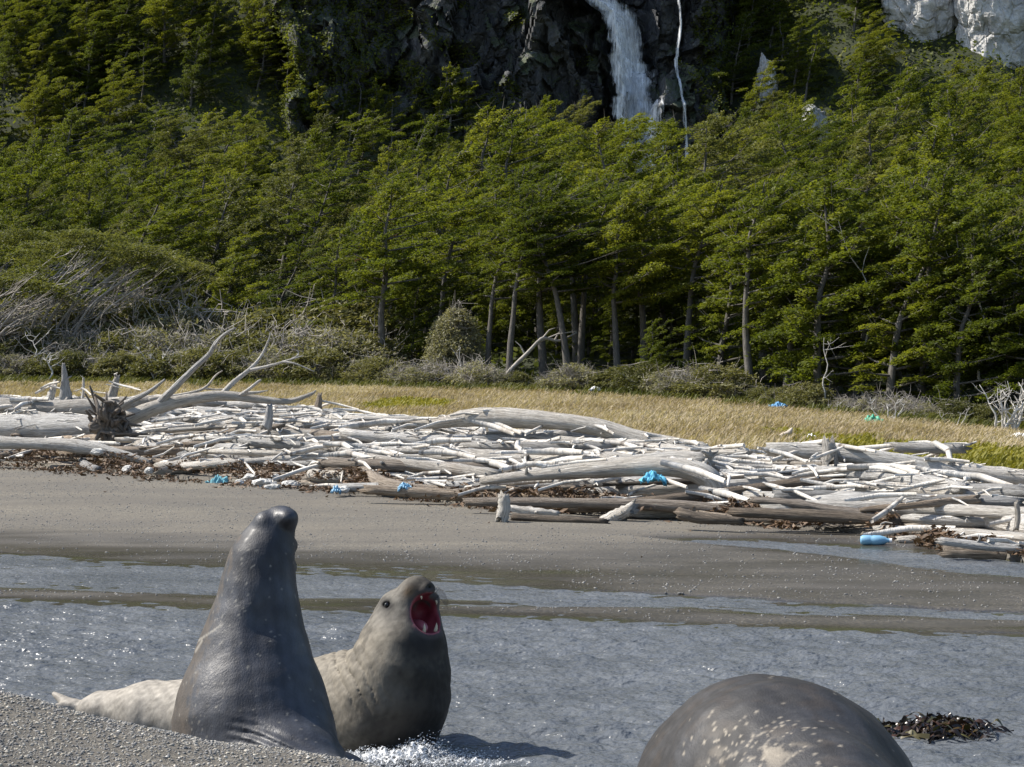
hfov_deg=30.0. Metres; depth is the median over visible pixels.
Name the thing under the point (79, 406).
driftwood log
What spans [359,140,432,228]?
beech tree
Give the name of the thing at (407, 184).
beech tree
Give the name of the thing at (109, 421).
root wad
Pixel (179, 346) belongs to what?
twiggy shrub
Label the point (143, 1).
beech tree
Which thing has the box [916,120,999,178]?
beech tree
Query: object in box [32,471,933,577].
beach litter
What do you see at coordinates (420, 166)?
beech tree
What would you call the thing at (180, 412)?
driftwood log
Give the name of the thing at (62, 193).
beech tree
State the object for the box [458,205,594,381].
beech tree
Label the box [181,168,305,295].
beech tree
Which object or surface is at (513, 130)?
beech tree
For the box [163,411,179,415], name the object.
driftwood log
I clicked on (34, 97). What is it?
beech tree
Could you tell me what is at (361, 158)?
beech tree
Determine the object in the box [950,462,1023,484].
driftwood log
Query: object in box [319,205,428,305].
beech tree
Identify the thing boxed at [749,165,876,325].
beech tree
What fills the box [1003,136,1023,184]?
beech tree
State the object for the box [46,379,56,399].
stump
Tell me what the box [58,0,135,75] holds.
beech tree
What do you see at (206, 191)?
beech tree
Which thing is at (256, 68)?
beech tree
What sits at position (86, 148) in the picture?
beech tree
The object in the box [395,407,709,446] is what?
driftwood log
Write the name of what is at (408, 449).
driftwood log
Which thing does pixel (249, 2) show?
beech tree
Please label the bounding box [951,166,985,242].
beech tree
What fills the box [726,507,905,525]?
driftwood log
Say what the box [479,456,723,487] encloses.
driftwood log
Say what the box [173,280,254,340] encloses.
leafy shrub
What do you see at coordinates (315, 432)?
driftwood log
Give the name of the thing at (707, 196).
beech tree
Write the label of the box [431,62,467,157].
beech tree
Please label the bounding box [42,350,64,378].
dead tree
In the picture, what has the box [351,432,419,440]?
driftwood log
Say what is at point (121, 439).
driftwood log
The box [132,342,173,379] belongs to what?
dead tree
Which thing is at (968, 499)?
driftwood log
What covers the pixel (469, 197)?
beech tree
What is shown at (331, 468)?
driftwood log
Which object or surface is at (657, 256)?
beech tree
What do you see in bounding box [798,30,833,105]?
beech tree
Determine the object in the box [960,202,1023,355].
beech tree
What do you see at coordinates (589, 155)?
beech tree
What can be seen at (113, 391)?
stump
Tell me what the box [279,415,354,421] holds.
driftwood log
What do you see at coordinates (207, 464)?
driftwood log
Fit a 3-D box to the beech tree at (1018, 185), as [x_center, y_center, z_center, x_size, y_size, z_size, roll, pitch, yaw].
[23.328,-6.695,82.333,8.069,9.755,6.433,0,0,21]
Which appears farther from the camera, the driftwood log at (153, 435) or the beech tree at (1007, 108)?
the beech tree at (1007, 108)
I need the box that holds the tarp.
[865,414,882,423]
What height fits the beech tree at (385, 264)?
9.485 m
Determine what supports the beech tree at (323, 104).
on the hillside
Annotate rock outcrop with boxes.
[878,0,958,42]
[954,0,1023,69]
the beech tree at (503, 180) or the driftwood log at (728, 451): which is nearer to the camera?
the driftwood log at (728, 451)
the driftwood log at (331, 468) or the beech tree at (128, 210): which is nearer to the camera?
the driftwood log at (331, 468)
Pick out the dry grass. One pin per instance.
(698, 419)
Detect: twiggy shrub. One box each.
[10,311,130,359]
[134,320,209,358]
[251,307,333,355]
[411,353,482,385]
[824,390,858,409]
[842,387,893,414]
[867,388,934,416]
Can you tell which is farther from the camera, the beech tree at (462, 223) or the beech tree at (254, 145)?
the beech tree at (254, 145)
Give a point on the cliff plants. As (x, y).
(355, 46)
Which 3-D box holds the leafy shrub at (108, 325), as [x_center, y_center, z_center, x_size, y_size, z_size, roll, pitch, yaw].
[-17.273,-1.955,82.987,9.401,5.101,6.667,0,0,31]
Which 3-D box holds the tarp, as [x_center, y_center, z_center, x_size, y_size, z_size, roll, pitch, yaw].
[9.723,0.977,51.506,0.550,0.322,0.595,0,0,0]
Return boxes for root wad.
[84,385,147,445]
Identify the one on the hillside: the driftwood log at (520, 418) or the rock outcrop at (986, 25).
the rock outcrop at (986, 25)
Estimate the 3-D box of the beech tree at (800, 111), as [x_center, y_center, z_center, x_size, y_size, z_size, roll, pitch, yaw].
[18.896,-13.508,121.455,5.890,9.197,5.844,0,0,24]
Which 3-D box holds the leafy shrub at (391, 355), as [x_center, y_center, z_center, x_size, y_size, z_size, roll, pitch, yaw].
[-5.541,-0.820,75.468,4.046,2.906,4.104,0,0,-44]
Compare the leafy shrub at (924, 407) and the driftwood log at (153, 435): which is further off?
the leafy shrub at (924, 407)
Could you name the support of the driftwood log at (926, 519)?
on the berm
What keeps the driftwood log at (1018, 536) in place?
on the berm
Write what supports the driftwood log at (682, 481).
on the driftwood log at (656, 490)
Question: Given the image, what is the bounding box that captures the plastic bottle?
[860,535,891,544]
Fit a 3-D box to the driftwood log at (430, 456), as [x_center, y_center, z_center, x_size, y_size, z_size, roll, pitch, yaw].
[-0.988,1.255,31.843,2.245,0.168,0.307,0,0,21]
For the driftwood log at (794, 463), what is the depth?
30.96 m
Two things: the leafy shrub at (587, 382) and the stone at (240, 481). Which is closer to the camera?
the stone at (240, 481)
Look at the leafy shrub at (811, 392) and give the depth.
58.01 m
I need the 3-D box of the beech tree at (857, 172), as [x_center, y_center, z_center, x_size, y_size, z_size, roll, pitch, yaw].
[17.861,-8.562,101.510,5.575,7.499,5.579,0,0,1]
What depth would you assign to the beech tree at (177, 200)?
98.53 m
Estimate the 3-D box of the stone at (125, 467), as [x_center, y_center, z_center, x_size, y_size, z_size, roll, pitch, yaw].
[-7.163,1.596,35.707,0.266,0.146,0.211,0,0,0]
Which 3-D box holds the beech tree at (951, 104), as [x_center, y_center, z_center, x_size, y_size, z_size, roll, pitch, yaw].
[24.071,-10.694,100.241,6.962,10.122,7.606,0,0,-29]
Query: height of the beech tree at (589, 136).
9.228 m
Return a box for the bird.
[780,428,792,436]
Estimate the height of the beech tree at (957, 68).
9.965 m
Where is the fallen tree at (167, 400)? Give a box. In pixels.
[117,327,315,426]
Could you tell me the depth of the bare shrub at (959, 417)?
51.96 m
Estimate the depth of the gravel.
5.87 m
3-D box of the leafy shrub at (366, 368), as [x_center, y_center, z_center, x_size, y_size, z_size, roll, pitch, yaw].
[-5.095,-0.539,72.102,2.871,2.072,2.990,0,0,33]
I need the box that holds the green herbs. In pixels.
[0,373,1023,429]
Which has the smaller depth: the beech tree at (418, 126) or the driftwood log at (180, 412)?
the driftwood log at (180, 412)
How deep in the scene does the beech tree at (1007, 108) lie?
112.74 m
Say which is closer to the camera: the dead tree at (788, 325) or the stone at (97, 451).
the stone at (97, 451)
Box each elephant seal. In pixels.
[52,576,450,752]
[171,505,362,761]
[637,674,912,766]
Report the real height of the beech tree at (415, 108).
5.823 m
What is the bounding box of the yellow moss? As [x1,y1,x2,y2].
[357,395,1023,481]
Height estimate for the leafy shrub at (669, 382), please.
1.808 m
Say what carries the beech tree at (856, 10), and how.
on the hillside
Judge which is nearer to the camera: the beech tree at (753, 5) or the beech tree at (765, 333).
the beech tree at (765, 333)
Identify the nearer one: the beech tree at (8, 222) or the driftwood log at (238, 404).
the driftwood log at (238, 404)
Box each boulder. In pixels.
[753,52,778,101]
[802,104,831,150]
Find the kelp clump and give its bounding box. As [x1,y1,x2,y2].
[877,712,1013,743]
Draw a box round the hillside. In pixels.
[0,0,1023,423]
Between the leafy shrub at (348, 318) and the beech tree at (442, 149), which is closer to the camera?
the leafy shrub at (348, 318)
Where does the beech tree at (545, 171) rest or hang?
on the hillside
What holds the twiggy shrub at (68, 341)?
on the hillside
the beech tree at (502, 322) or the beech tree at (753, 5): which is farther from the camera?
the beech tree at (753, 5)
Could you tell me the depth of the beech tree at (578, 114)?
130.60 m
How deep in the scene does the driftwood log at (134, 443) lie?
38.57 m
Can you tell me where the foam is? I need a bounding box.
[354,742,514,766]
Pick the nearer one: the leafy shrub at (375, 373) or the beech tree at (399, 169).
the leafy shrub at (375, 373)
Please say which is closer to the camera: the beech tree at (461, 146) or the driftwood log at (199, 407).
the driftwood log at (199, 407)
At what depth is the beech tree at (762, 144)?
92.10 m
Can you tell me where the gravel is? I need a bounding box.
[0,691,380,766]
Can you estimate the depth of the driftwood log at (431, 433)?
37.51 m
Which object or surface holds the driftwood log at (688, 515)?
on the sand
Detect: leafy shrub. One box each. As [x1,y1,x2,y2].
[0,292,57,325]
[0,299,63,363]
[0,310,82,359]
[0,346,14,376]
[0,349,33,376]
[11,265,132,339]
[12,354,67,377]
[14,299,59,326]
[34,337,96,379]
[54,323,117,362]
[60,282,185,333]
[65,269,210,339]
[68,348,129,378]
[74,306,169,361]
[81,350,156,379]
[86,312,222,370]
[92,285,246,346]
[115,350,184,379]
[150,341,208,378]
[160,330,239,381]
[164,318,262,357]
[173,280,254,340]
[183,300,288,339]
[192,306,288,358]
[201,339,275,381]
[211,315,303,357]
[221,276,339,341]
[224,344,291,381]
[260,352,321,380]
[261,289,336,335]
[262,309,406,379]
[278,333,358,382]
[281,265,429,359]
[309,352,363,382]
[314,327,425,369]
[322,330,424,369]
[332,343,404,383]
[361,365,396,383]
[375,361,417,385]
[388,356,452,385]
[441,351,499,386]
[464,364,521,387]
[500,370,535,385]
[530,368,584,390]
[536,357,599,390]
[572,368,615,389]
[586,361,642,391]
[607,359,667,392]
[622,360,694,395]
[649,360,742,395]
[663,347,765,397]
[703,376,755,398]
[735,378,774,400]
[756,384,801,403]
[775,381,842,408]
[900,393,944,417]
[923,389,988,422]
[954,394,1000,423]
[990,403,1023,425]
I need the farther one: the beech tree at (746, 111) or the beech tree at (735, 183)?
the beech tree at (746, 111)
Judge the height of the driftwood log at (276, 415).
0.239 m
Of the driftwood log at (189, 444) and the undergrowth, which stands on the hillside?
the undergrowth
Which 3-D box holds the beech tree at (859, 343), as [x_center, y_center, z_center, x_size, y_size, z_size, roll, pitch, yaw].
[12.620,-2.617,61.109,6.678,8.317,5.773,0,0,-11]
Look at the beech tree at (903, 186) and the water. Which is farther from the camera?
the beech tree at (903, 186)
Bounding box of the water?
[0,539,1023,766]
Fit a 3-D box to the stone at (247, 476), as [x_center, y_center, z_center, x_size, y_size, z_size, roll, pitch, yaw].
[-4.509,1.646,33.001,0.355,0.195,0.265,0,0,0]
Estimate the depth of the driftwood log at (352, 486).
29.07 m
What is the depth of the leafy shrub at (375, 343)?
74.94 m
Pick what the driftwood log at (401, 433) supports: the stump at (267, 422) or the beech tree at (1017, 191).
the stump at (267, 422)
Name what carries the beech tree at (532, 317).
on the hillside
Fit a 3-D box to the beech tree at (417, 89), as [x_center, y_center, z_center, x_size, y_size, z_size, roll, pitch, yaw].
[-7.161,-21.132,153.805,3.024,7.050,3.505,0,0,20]
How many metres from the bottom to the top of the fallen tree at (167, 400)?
2.293 m
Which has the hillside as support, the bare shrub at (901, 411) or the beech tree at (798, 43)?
the beech tree at (798, 43)
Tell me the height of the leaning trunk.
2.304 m
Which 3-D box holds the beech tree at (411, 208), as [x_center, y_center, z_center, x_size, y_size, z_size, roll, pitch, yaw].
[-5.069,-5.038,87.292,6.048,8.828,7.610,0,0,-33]
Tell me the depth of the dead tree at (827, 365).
57.95 m
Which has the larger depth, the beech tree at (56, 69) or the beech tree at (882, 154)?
the beech tree at (56, 69)
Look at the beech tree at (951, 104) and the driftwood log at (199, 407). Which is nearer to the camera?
the driftwood log at (199, 407)
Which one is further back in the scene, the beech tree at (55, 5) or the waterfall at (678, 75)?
the beech tree at (55, 5)
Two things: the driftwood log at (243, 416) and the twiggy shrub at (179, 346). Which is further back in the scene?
the twiggy shrub at (179, 346)
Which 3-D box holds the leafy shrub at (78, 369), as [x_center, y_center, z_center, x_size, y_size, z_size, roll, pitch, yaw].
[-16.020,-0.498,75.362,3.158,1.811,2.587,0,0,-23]
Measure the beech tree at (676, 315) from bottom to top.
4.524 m
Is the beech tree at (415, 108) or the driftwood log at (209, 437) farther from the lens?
the beech tree at (415, 108)
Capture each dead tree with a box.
[21,328,49,375]
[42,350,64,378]
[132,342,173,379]
[370,315,400,334]
[751,231,858,383]
[810,210,879,396]
[822,338,854,402]
[921,212,1010,331]
[949,290,1017,409]
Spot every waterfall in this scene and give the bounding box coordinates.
[585,0,662,173]
[675,0,687,155]
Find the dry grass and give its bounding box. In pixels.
[0,378,1023,453]
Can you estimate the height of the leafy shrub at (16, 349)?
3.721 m
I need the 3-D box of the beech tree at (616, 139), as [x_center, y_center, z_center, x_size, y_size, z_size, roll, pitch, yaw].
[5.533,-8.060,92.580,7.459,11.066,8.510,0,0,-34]
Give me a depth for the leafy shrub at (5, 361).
75.98 m
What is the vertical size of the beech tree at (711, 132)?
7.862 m
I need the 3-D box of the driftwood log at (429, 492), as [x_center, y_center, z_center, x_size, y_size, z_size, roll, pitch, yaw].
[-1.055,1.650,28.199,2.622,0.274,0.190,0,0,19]
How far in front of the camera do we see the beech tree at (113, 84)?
156.49 m
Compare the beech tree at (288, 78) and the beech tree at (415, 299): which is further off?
the beech tree at (288, 78)
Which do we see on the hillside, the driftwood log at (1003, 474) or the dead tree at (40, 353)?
the dead tree at (40, 353)
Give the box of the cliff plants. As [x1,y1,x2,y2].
[264,0,738,161]
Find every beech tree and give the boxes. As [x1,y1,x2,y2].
[0,0,39,36]
[0,0,61,59]
[0,17,37,88]
[0,103,35,150]
[0,123,79,262]
[0,137,8,171]
[0,137,95,275]
[0,141,39,207]
[0,144,22,192]
[0,144,48,250]
[0,156,24,215]
[0,167,35,236]
[0,173,52,291]
[0,205,37,270]
[0,207,72,304]
[6,179,80,233]
[9,25,74,96]
[13,244,95,303]
[15,74,69,147]
[17,0,77,25]
[18,120,95,213]
[26,3,80,73]
[26,201,95,279]
[29,49,81,122]
[39,173,90,215]
[42,104,134,224]
[45,177,109,256]
[46,81,101,157]
[52,0,127,30]
[57,16,125,97]
[57,149,151,286]
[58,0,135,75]
[65,29,128,114]
[66,132,128,201]
[76,190,143,286]
[81,59,154,136]
[84,159,228,311]
[88,152,164,235]
[91,0,166,75]
[91,163,148,221]
[98,0,141,38]
[101,158,200,266]
[107,198,182,269]
[108,21,170,87]
[118,192,223,306]
[123,102,210,192]
[123,131,176,207]
[133,40,167,112]
[135,0,174,8]
[135,153,173,219]
[137,0,209,68]
[144,125,240,229]
[145,176,226,280]
[146,107,267,258]
[154,107,261,237]
[169,22,233,106]
[169,173,282,310]
[170,0,239,34]
[176,168,260,260]
[179,150,272,261]
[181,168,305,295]
[195,142,230,202]
[198,0,250,69]
[201,232,285,318]
[206,111,265,184]
[209,108,294,215]
[230,0,284,70]
[231,147,289,237]
[239,0,259,28]
[241,13,297,91]
[242,148,350,303]
[251,232,350,320]
[252,132,358,276]
[270,195,333,278]
[274,108,364,219]
[277,125,359,236]
[278,54,298,129]
[279,151,346,236]
[279,156,411,300]
[281,44,294,68]
[292,224,367,304]
[296,226,431,333]
[297,70,321,122]
[297,176,370,268]
[308,83,345,149]
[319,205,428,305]
[322,179,388,259]
[323,109,424,181]
[333,91,356,147]
[334,215,365,301]
[339,113,413,216]
[339,163,493,355]
[341,177,478,335]
[344,108,365,149]
[349,59,390,134]
[355,206,401,304]
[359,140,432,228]
[363,78,392,148]
[363,151,420,239]
[365,141,537,350]
[373,110,468,225]
[384,92,418,162]
[386,216,449,319]
[386,264,462,365]
[387,173,463,262]
[393,153,470,245]
[399,163,501,291]
[400,104,424,167]
[406,78,438,148]
[411,176,551,326]
[412,116,437,169]
[421,143,475,190]
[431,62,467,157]
[432,68,490,155]
[436,140,490,194]
[440,161,487,243]
[443,64,479,123]
[444,99,576,255]
[448,161,569,325]
[451,170,530,314]
[454,126,511,218]
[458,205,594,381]
[460,76,491,126]
[461,159,531,242]
[468,116,493,152]
[468,270,536,344]
[469,107,594,277]
[474,238,556,350]
[476,128,500,169]
[480,182,639,371]
[486,95,598,197]
[487,89,514,138]
[491,173,609,339]
[497,172,676,372]
[499,159,654,381]
[504,256,586,347]
[516,133,558,173]
[517,188,576,321]
[532,160,567,199]
[542,93,622,163]
[543,278,607,358]
[545,112,682,315]
[549,182,658,317]
[552,132,657,227]
[552,164,679,361]
[554,172,701,369]
[555,138,637,172]
[557,181,594,227]
[566,258,646,354]
[584,181,716,366]
[586,143,672,320]
[589,114,671,237]
[590,286,656,368]
[603,166,743,359]
[618,145,777,362]
[619,282,678,357]
[632,156,649,175]
[635,113,742,199]
[635,318,698,378]
[638,215,751,330]
[644,152,680,235]
[649,173,813,370]
[652,269,728,362]
[653,181,759,348]
[673,195,827,384]
[674,167,732,297]
[676,109,805,299]
[678,115,807,325]
[682,289,742,368]
[692,120,726,170]
[700,169,867,381]
[710,9,787,104]
[713,164,754,274]
[714,104,795,192]
[716,120,812,207]
[722,122,798,177]
[725,57,797,131]
[726,169,892,388]
[730,167,863,355]
[735,0,791,47]
[741,278,827,383]
[743,178,904,386]
[747,110,874,192]
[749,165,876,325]
[754,0,808,47]
[755,113,835,179]
[755,144,851,275]
[757,170,957,407]
[759,90,790,135]
[759,99,818,141]
[764,91,844,175]
[770,110,827,167]
[773,11,804,73]
[777,14,833,88]
[777,102,830,177]
[784,169,882,305]
[794,156,936,396]
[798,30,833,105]
[811,169,1011,404]
[815,81,917,202]
[819,60,912,165]
[833,0,890,36]
[835,105,980,247]
[835,244,876,341]
[837,112,1023,383]
[839,210,965,364]
[840,149,885,250]
[840,168,1022,403]
[841,180,1023,402]
[845,9,907,83]
[845,33,893,102]
[845,113,930,235]
[857,124,892,173]
[861,140,932,233]
[864,176,912,232]
[867,64,992,165]
[868,217,970,376]
[873,161,1023,402]
[891,75,943,167]
[905,84,1023,240]
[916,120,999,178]
[918,57,997,134]
[918,85,1004,185]
[919,223,1023,404]
[922,85,1008,178]
[929,196,1023,407]
[931,151,1002,237]
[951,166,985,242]
[952,219,1023,405]
[954,60,1018,177]
[959,152,1023,230]
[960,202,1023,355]
[963,185,1023,302]
[964,201,1023,387]
[966,201,1023,346]
[968,73,1023,135]
[971,121,1023,199]
[990,65,1023,196]
[990,99,1023,166]
[994,71,1023,136]
[994,96,1023,177]
[1000,174,1023,228]
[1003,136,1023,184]
[1014,281,1023,379]
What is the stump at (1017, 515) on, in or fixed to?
on the berm
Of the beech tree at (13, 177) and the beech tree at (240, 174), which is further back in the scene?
the beech tree at (240, 174)
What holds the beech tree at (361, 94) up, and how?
on the hillside
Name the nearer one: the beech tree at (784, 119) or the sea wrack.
the sea wrack
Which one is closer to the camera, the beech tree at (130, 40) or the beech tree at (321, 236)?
the beech tree at (321, 236)
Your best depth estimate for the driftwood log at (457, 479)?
29.36 m
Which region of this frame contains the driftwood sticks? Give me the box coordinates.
[0,372,1023,545]
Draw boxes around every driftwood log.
[0,395,152,414]
[0,413,94,437]
[0,436,153,464]
[0,451,31,457]
[11,433,21,436]
[17,410,43,414]
[21,446,180,457]
[47,457,174,463]
[54,396,80,399]
[63,434,99,440]
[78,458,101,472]
[114,437,183,442]
[131,423,171,427]
[132,439,260,448]
[132,443,215,448]
[135,443,250,450]
[137,434,172,437]
[151,415,250,420]
[152,457,261,474]
[153,410,216,416]
[157,424,231,432]
[158,417,194,422]
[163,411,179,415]
[168,424,285,438]
[172,431,207,435]
[174,450,263,457]
[178,446,447,469]
[182,441,281,449]
[182,447,417,455]
[186,406,296,411]
[190,401,261,407]
[193,406,258,410]
[197,413,209,422]
[197,423,257,430]
[198,407,232,410]
[199,435,283,440]
[201,454,228,458]
[202,401,306,410]
[208,416,237,421]
[220,435,350,441]
[225,419,327,429]
[227,437,316,449]
[241,426,310,436]
[251,407,265,410]
[259,410,340,417]
[259,460,384,469]
[264,455,293,470]
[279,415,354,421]
[282,427,339,435]
[289,448,529,459]
[292,421,453,433]
[304,467,453,483]
[305,428,484,434]
[312,412,421,420]
[314,457,498,473]
[318,440,501,477]
[323,467,452,481]
[328,431,598,443]
[331,477,681,491]
[338,428,448,442]
[340,467,537,472]
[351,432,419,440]
[357,464,451,488]
[358,485,518,501]
[368,426,391,431]
[382,446,440,452]
[391,454,511,464]
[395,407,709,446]
[397,429,489,440]
[434,438,617,450]
[437,459,527,464]
[452,472,666,479]
[453,478,474,480]
[456,484,599,491]
[462,497,754,512]
[471,454,569,460]
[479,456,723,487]
[485,431,684,445]
[491,491,600,497]
[506,486,799,523]
[510,505,560,515]
[510,513,609,523]
[545,469,919,512]
[557,474,820,496]
[599,451,805,471]
[599,498,639,520]
[602,472,792,485]
[607,438,764,454]
[607,449,718,466]
[615,480,1023,496]
[616,449,752,455]
[628,500,741,517]
[673,507,744,524]
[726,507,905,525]
[735,458,839,465]
[741,490,771,499]
[746,496,876,513]
[759,500,1023,517]
[762,490,1023,506]
[764,442,962,479]
[772,490,1023,505]
[814,466,966,493]
[855,482,1023,502]
[859,495,980,511]
[872,525,1023,540]
[890,442,972,453]
[894,535,918,542]
[900,513,985,526]
[904,515,1023,532]
[934,535,1023,552]
[937,543,1014,559]
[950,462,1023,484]
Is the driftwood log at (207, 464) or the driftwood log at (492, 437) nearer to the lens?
the driftwood log at (207, 464)
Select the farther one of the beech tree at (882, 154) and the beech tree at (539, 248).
the beech tree at (882, 154)
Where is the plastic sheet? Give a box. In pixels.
[769,402,786,407]
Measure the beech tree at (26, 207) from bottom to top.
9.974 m
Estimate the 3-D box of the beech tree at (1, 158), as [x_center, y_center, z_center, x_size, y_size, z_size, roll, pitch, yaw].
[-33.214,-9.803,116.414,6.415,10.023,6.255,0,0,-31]
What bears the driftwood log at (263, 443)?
on the berm
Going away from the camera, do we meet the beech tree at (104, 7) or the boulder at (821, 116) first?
the boulder at (821, 116)
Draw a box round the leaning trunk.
[506,328,576,373]
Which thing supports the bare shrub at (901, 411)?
on the meadow
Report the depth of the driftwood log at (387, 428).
38.58 m
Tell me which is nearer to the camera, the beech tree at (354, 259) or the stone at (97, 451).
the stone at (97, 451)
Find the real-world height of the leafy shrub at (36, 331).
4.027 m
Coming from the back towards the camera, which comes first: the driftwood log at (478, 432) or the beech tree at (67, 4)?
the beech tree at (67, 4)
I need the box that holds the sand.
[0,460,1023,766]
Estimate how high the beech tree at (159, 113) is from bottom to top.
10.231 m
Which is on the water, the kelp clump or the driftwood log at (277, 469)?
the kelp clump
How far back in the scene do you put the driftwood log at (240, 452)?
35.04 m
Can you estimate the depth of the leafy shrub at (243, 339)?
76.63 m
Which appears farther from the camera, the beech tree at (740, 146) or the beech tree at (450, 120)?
the beech tree at (450, 120)
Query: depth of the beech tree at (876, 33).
152.54 m
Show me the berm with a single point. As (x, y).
(305, 479)
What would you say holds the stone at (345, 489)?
on the sand
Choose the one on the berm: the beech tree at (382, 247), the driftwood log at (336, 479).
the driftwood log at (336, 479)
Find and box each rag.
[205,474,228,482]
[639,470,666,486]
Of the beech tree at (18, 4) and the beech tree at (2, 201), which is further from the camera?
the beech tree at (18, 4)
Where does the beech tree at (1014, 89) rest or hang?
on the hillside
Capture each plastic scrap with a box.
[331,485,340,493]
[398,482,411,491]
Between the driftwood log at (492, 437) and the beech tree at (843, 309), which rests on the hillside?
the beech tree at (843, 309)
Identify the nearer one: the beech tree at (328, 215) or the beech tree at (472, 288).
the beech tree at (472, 288)
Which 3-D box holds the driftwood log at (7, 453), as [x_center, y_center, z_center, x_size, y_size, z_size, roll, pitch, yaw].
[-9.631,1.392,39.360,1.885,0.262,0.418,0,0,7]
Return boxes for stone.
[90,448,102,455]
[122,465,135,472]
[144,467,153,473]
[235,479,246,484]
[241,473,259,479]
[251,478,276,486]
[264,484,280,488]
[281,480,300,487]
[334,485,349,493]
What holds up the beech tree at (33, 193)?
on the hillside
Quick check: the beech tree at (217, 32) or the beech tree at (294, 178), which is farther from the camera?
the beech tree at (217, 32)
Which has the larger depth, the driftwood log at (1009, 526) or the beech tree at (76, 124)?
the beech tree at (76, 124)
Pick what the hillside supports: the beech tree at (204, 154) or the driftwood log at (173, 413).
the beech tree at (204, 154)
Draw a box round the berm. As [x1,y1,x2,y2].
[20,455,1023,542]
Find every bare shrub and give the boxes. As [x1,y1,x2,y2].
[867,398,904,418]
[939,405,970,425]
[972,380,1023,430]
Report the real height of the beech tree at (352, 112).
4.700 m
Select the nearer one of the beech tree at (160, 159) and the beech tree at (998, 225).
the beech tree at (998, 225)
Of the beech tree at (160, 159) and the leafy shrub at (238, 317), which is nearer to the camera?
the leafy shrub at (238, 317)
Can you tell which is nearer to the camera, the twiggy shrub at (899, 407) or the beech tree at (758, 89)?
the twiggy shrub at (899, 407)
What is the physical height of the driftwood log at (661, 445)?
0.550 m
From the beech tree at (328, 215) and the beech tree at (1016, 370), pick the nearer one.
the beech tree at (1016, 370)
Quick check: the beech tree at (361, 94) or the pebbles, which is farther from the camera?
the beech tree at (361, 94)
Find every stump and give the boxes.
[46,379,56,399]
[59,363,72,399]
[81,377,84,398]
[107,374,119,396]
[261,403,272,431]
[314,392,321,408]
[495,491,510,521]
[821,434,838,466]
[1013,500,1020,531]
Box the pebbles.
[0,463,1022,623]
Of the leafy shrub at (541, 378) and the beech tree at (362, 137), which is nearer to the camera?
the leafy shrub at (541, 378)
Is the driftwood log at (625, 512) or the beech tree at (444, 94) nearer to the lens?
the driftwood log at (625, 512)
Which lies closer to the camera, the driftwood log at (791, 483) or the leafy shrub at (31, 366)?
the driftwood log at (791, 483)
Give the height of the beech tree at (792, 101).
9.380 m
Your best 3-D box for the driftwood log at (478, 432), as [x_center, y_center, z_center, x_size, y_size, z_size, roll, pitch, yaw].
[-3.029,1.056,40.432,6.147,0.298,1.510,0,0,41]
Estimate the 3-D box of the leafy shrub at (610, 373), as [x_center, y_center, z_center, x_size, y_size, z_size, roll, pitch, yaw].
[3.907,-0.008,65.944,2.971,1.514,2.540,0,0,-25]
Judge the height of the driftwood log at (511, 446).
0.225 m
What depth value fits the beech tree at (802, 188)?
75.98 m
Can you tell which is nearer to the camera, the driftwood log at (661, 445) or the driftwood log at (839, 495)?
the driftwood log at (839, 495)
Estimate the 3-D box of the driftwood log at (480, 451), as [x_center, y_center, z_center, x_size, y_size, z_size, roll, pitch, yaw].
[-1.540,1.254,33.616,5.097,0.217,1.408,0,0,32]
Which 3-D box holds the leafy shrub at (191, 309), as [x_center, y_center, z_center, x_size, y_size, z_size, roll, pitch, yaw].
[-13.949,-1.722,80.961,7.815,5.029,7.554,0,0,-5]
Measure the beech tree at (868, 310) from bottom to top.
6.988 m
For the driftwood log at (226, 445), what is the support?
on the driftwood log at (185, 451)
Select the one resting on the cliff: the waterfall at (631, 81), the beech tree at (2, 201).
the waterfall at (631, 81)
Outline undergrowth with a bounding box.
[0,0,1023,387]
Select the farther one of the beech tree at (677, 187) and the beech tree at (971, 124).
the beech tree at (971, 124)
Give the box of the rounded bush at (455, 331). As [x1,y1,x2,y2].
[417,296,486,370]
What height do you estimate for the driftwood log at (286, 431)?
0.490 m
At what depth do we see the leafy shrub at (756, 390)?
60.36 m
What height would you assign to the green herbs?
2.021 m
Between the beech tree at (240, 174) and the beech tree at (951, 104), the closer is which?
the beech tree at (951, 104)
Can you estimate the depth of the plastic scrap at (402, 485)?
28.31 m
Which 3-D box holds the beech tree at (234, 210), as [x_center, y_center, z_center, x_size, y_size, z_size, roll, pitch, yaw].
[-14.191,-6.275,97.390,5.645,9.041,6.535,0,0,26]
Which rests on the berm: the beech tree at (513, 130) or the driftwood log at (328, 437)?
the driftwood log at (328, 437)
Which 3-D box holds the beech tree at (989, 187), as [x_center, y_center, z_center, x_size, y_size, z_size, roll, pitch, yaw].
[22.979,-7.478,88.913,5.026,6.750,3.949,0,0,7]
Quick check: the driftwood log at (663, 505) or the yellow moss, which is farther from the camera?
the yellow moss
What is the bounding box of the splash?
[346,729,533,766]
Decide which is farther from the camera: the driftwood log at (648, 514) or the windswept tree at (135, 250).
the windswept tree at (135, 250)
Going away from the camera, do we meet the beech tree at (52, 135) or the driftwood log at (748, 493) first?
the driftwood log at (748, 493)
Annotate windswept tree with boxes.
[0,215,128,307]
[0,264,88,350]
[2,224,189,337]
[71,242,237,322]
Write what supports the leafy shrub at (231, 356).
on the hillside
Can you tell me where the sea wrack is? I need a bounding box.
[0,449,1023,556]
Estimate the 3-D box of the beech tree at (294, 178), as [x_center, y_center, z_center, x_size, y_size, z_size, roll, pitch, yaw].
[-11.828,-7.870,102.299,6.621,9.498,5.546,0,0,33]
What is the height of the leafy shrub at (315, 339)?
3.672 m
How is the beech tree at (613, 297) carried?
on the hillside
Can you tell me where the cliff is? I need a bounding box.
[258,0,746,176]
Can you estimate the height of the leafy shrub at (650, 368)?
1.730 m
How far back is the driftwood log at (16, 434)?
41.49 m

